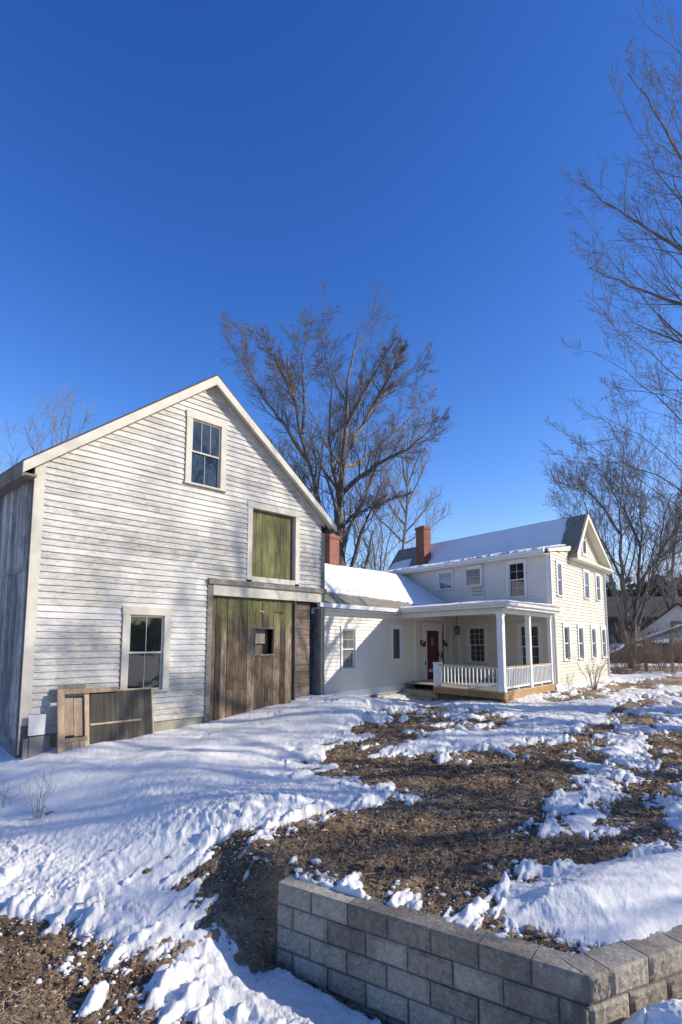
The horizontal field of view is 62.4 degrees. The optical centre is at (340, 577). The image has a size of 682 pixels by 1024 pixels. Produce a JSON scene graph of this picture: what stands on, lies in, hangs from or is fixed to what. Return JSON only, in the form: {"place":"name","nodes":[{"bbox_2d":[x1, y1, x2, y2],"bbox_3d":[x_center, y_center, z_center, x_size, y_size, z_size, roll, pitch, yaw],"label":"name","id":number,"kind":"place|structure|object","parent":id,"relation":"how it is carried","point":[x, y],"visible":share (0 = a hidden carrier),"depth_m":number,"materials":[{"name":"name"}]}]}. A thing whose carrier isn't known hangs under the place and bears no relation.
{"place":"outdoors","nodes":[
{"label":"outdoors","id":0,"kind":"place"},
{"bbox_2d":[0,660,681,1023],"bbox_3d":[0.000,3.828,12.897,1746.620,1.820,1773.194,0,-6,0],"label":"snow","id":1,"kind":"structure","parent":0,"point":[200,789],"depth_m":7.27,"materials":[{"name":"white snow"}]},
{"bbox_2d":[0,703,681,1023],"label":"snow crumbs","id":2,"kind":"object","parent":1,"relation":"on","point":[124,955],"visible":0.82,"depth_m":5.36,"materials":[{"name":"white snow"}]},
{"bbox_2d":[0,665,681,1023],"bbox_3d":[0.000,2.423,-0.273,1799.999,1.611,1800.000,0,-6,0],"label":"ground","id":3,"kind":"structure","parent":0,"point":[213,934],"depth_m":6.21,"materials":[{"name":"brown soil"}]},
{"bbox_2d":[0,784,20,807],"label":"snow twigs","id":4,"kind":"object","parent":3,"relation":"on","point":[3,806],"visible":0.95,"depth_m":8.78,"materials":[{"name":"brown plant"}]},
{"bbox_2d":[22,735,49,759],"bbox_3d":[-5.731,3.348,10.583,0.040,0.720,0.480,-10,-12,42],"label":"grey board","id":5,"kind":"object","parent":3,"relation":"on","point":[34,746],"visible":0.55,"depth_m":10.58,"materials":[{"name":"grey wood"}]},
{"bbox_2d":[28,714,45,735],"bbox_3d":[-5.749,2.781,10.656,0.024,0.380,0.310,-10,-11,42],"label":"white sheet","id":6,"kind":"object","parent":5,"relation":"on","point":[36,724],"visible":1,"depth_m":10.65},
{"bbox_2d":[0,381,105,472],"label":"tree","id":7,"kind":"object","parent":3,"relation":"on","point":[65,421],"visible":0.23,"depth_m":30.96,"materials":[{"name":"brown plant"}]},
{"bbox_2d":[57,683,117,753],"bbox_3d":[-4.999,2.858,11.161,0.085,1.530,1.200,-18,-17,41],"label":"old door frame","id":8,"kind":"object","parent":3,"relation":"on","point":[67,708],"visible":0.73,"depth_m":10.92,"materials":[{"name":"brown wood"}]},
{"bbox_2d":[84,687,153,745],"bbox_3d":[-4.563,2.982,11.653,0.057,1.340,1.470,-17,-16,41],"label":"screen panel","id":9,"kind":"object","parent":3,"relation":"on","point":[122,714],"visible":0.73,"depth_m":11.65,"materials":[{"name":"grey wood"}]},
{"bbox_2d":[0,374,336,758],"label":"barn","id":10,"kind":"structure","parent":3,"relation":"on","point":[139,547],"depth_m":13.00,"materials":[{"name":"wood"}]},
{"bbox_2d":[119,606,171,691],"bbox_3d":[-4.326,1.591,12.491,0.157,1.865,1.200,-6,-9,43],"label":"window","id":11,"kind":"structure","parent":10,"relation":"in","point":[146,631],"depth_m":12.52,"materials":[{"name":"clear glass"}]},
{"bbox_2d":[183,409,227,491],"bbox_3d":[-3.366,-3.139,14.048,0.157,1.835,1.220,-6,-9,43],"label":"window","id":12,"kind":"structure","parent":10,"relation":"in","point":[206,436],"depth_m":14.07,"materials":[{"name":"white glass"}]},
{"bbox_2d":[210,596,292,720],"bbox_3d":[-2.368,2.359,14.777,0.295,3.620,2.725,-6,-9,43],"label":"plank door","id":13,"kind":"structure","parent":10,"relation":"in","point":[244,677],"depth_m":14.62,"materials":[{"name":"brown wood"}]},
{"bbox_2d":[216,275,455,570],"bbox_3d":[-0.573,-7.440,34.874,15.567,26.435,11.576,0,-6,0],"label":"shade tree","id":14,"kind":"object","parent":3,"relation":"on","point":[339,501],"visible":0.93,"depth_m":33.76,"materials":[{"name":"brown plant"}]},
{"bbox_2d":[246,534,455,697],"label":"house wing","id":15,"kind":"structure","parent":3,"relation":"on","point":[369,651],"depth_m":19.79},
{"bbox_2d":[339,626,358,670],"bbox_3d":[0.234,2.249,17.974,0.157,1.385,0.880,-5,-8,39],"label":"window","id":16,"kind":"structure","parent":15,"relation":"in","point":[348,639],"depth_m":18.02,"materials":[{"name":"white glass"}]},
{"bbox_2d":[390,624,403,659],"bbox_3d":[1.980,2.299,20.179,0.128,1.250,0.820,-5,-8,39],"label":"window","id":17,"kind":"structure","parent":15,"relation":"in","point":[397,640],"depth_m":20.21,"materials":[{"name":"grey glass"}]},
{"bbox_2d":[422,622,443,679],"bbox_3d":[3.607,2.906,22.130,0.145,2.260,1.600,-5,-8,39],"label":"entrance door","id":18,"kind":"structure","parent":15,"relation":"in","point":[433,652],"depth_m":22.09,"materials":[{"name":"red wood"}]},
{"bbox_2d":[319,442,416,570],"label":"thin stemmed tree","id":19,"kind":"object","parent":3,"relation":"on","point":[373,566],"visible":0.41,"depth_m":40.51,"materials":[{"name":"brown plant"}]},
{"bbox_2d":[355,367,451,566],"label":"slender tree","id":20,"kind":"object","parent":3,"relation":"on","point":[407,480],"visible":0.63,"depth_m":47.40,"materials":[{"name":"brown plant"}]},
{"bbox_2d":[276,874,681,1023],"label":"block wall","id":21,"kind":"structure","parent":3,"relation":"on","point":[390,964],"depth_m":4.44,"materials":[{"name":"grey concrete"}]},
{"bbox_2d":[376,514,612,702],"bbox_3d":[5.160,1.232,25.543,11.378,8.670,15.135,-5,-8,39],"label":"farmhouse","id":22,"kind":"object","parent":3,"relation":"on","point":[525,607],"visible":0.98,"depth_m":21.98,"materials":[{"name":"beige wood"}]},
{"bbox_2d":[436,569,453,590],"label":"window","id":23,"kind":"structure","parent":22,"relation":"in","point":[445,578],"depth_m":24.32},
{"bbox_2d":[453,626,460,634],"bbox_3d":[4.148,1.675,20.139,0.198,0.720,0.198,-6,-9,45],"label":"hanging lantern","id":24,"kind":"object","parent":22,"relation":"hanging from","point":[457,629],"visible":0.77,"depth_m":20.07,"materials":[{"name":"black metal"}]},
{"bbox_2d":[463,565,482,587],"bbox_3d":[5.413,-0.065,23.075,0.157,0.845,1.010,5,-8,-36],"label":"window","id":25,"kind":"structure","parent":22,"relation":"in","point":[472,574],"depth_m":23.09,"materials":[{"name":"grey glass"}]},
{"bbox_2d":[465,624,488,663],"bbox_3d":[5.472,2.654,22.686,0.157,1.555,1.110,5,-8,-36],"label":"window","id":26,"kind":"structure","parent":22,"relation":"in","point":[476,634],"depth_m":22.72,"materials":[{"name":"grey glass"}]},
{"bbox_2d":[505,558,527,598],"bbox_3d":[6.656,0.037,21.340,0.157,1.455,0.960,5,-8,-36],"label":"window","id":27,"kind":"structure","parent":22,"relation":"in","point":[516,575],"depth_m":21.37,"materials":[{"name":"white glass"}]},
{"bbox_2d":[516,622,542,665],"bbox_3d":[6.930,2.474,20.687,0.157,1.705,1.110,5,-8,-36],"label":"window","id":28,"kind":"structure","parent":22,"relation":"in","point":[536,635],"depth_m":20.63,"materials":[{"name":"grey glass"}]},
{"bbox_2d":[555,559,564,596],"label":"window","id":29,"kind":"structure","parent":22,"relation":"in","point":[559,572],"depth_m":21.00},
{"bbox_2d":[561,623,572,660],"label":"window","id":30,"kind":"structure","parent":22,"relation":"in","point":[566,633],"depth_m":21.18,"materials":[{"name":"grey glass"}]},
{"bbox_2d":[576,624,586,659],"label":"window","id":31,"kind":"structure","parent":22,"relation":"in","point":[580,628],"depth_m":22.54,"materials":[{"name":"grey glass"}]},
{"bbox_2d":[581,534,587,556],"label":"arched window","id":32,"kind":"structure","parent":22,"relation":"in","point":[584,546],"depth_m":23.86,"materials":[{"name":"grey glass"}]},
{"bbox_2d":[582,568,591,599],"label":"window","id":33,"kind":"structure","parent":22,"relation":"in","point":[586,579],"depth_m":23.70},
{"bbox_2d":[589,625,598,658],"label":"window","id":34,"kind":"structure","parent":22,"relation":"in","point":[594,655],"depth_m":23.94,"materials":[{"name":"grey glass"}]},
{"bbox_2d":[594,572,602,601],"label":"window","id":35,"kind":"structure","parent":22,"relation":"in","point":[597,576],"depth_m":25.07,"materials":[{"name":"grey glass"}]},
{"bbox_2d":[600,626,607,657],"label":"window","id":36,"kind":"structure","parent":22,"relation":"in","point":[603,640],"depth_m":25.17,"materials":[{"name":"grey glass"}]},
{"bbox_2d":[572,656,607,689],"bbox_3d":[9.295,3.488,20.712,1.280,1.415,1.304,3,-7,-27],"label":"leafless shrub","id":37,"kind":"object","parent":3,"relation":"on","point":[594,685],"visible":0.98,"depth_m":20.76,"materials":[{"name":"brown plant"}]},
{"bbox_2d":[534,382,681,668],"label":"clump tree","id":38,"kind":"object","parent":3,"relation":"on","point":[637,614],"visible":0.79,"depth_m":38.19,"materials":[{"name":"brown plant"}]},
{"bbox_2d":[540,1,681,545],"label":"tall bare tree","id":39,"kind":"object","parent":3,"relation":"on","point":[666,239],"visible":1,"depth_m":16.36,"materials":[{"name":"brown plant"}]},
{"bbox_2d":[608,634,641,672],"bbox_3d":[15.058,4.072,30.939,2.922,2.404,3.018,0,-6,0],"label":"brown bush","id":40,"kind":"object","parent":3,"relation":"on","point":[616,651],"visible":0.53,"depth_m":31.04,"materials":[{"name":"brown plant"}]},
{"bbox_2d":[609,642,659,673],"bbox_3d":[15.018,4.274,29.840,3.283,1.890,3.273,6,-9,-42],"label":"brown bush","id":41,"kind":"object","parent":3,"relation":"on","point":[622,658],"visible":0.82,"depth_m":29.64,"materials":[{"name":"brown plant"}]},
{"bbox_2d":[609,644,659,663],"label":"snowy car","id":42,"kind":"object","parent":3,"relation":"on","point":[624,653],"visible":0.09,"depth_m":45.88,"materials":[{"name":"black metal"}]},
{"bbox_2d":[610,638,659,669],"bbox_3d":[18.138,4.668,34.649,2.680,2.128,4.137,0,-6,0],"label":"brown bush","id":43,"kind":"object","parent":3,"relation":"on","point":[633,653],"visible":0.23,"depth_m":34.60,"materials":[{"name":"brown plant"}]},
{"bbox_2d":[606,570,673,596],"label":"woods","id":44,"kind":"object","parent":3,"relation":"on","point":[608,592],"depth_m":97.44,"materials":[{"name":"brown plant"}]},
{"bbox_2d":[632,582,647,596],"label":"pine tree","id":45,"kind":"object","parent":3,"relation":"on","point":[642,589],"visible":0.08,"depth_m":83.94,"materials":[{"name":"green plant"}]},
{"bbox_2d":[606,596,681,645],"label":"long shed","id":46,"kind":"structure","parent":3,"relation":"on","point":[612,620],"depth_m":66.00,"materials":[{"name":"wood"}]},
{"bbox_2d":[609,620,681,671],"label":"brown bush","id":47,"kind":"object","parent":3,"relation":"on","point":[642,646],"visible":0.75,"depth_m":30.62,"materials":[{"name":"brown plant"}]},
{"bbox_2d":[622,603,681,662],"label":"neighbour house","id":48,"kind":"structure","parent":3,"relation":"on","point":[664,617],"depth_m":48.25,"materials":[{"name":"white wood"}]},
{"bbox_2d":[671,621,681,627],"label":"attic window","id":49,"kind":"structure","parent":48,"relation":"in","point":[675,622],"depth_m":48.02,"materials":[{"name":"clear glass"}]},
{"bbox_2d":[626,459,681,611],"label":"bare tree","id":50,"kind":"object","parent":3,"relation":"on","point":[673,602],"visible":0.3,"depth_m":52.03,"materials":[{"name":"brown plant"}]},
{"bbox_2d":[633,621,680,670],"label":"brown bush","id":51,"kind":"object","parent":3,"relation":"on","point":[668,651],"visible":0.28,"depth_m":33.58,"materials":[{"name":"brown plant"}]},
{"bbox_2d":[644,575,670,596],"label":"pine tree","id":52,"kind":"object","parent":3,"relation":"on","point":[658,592],"visible":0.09,"depth_m":79.67,"materials":[{"name":"green plant"}]},
{"bbox_2d":[635,631,681,674],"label":"brown bush","id":53,"kind":"object","parent":3,"relation":"on","point":[659,655],"visible":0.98,"depth_m":28.82,"materials":[{"name":"brown plant"}]},
{"bbox_2d":[637,624,681,672],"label":"snowy rail","id":54,"kind":"object","parent":3,"relation":"on","point":[675,627],"visible":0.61,"depth_m":30.81,"materials":[{"name":"wood"}]},
{"bbox_2d":[644,611,681,656],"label":"brown bush","id":55,"kind":"object","parent":3,"relation":"on","point":[678,636],"visible":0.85,"depth_m":30.27,"materials":[{"name":"brown plant"}]},
{"bbox_2d":[665,631,681,669],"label":"brown bush","id":56,"kind":"object","parent":3,"relation":"on","point":[679,651],"visible":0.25,"depth_m":34.60,"materials":[{"name":"brown plant"}]},
{"bbox_2d":[670,575,681,595],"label":"pine tree","id":57,"kind":"object","parent":3,"relation":"on","point":[680,591],"visible":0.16,"depth_m":82.06,"materials":[{"name":"green plant"}]},
{"bbox_2d":[0,0,681,589],"label":"sky","id":58,"kind":"structure","parent":0,"point":[167,166],"materials":[{"name":"blue"}]}
]}

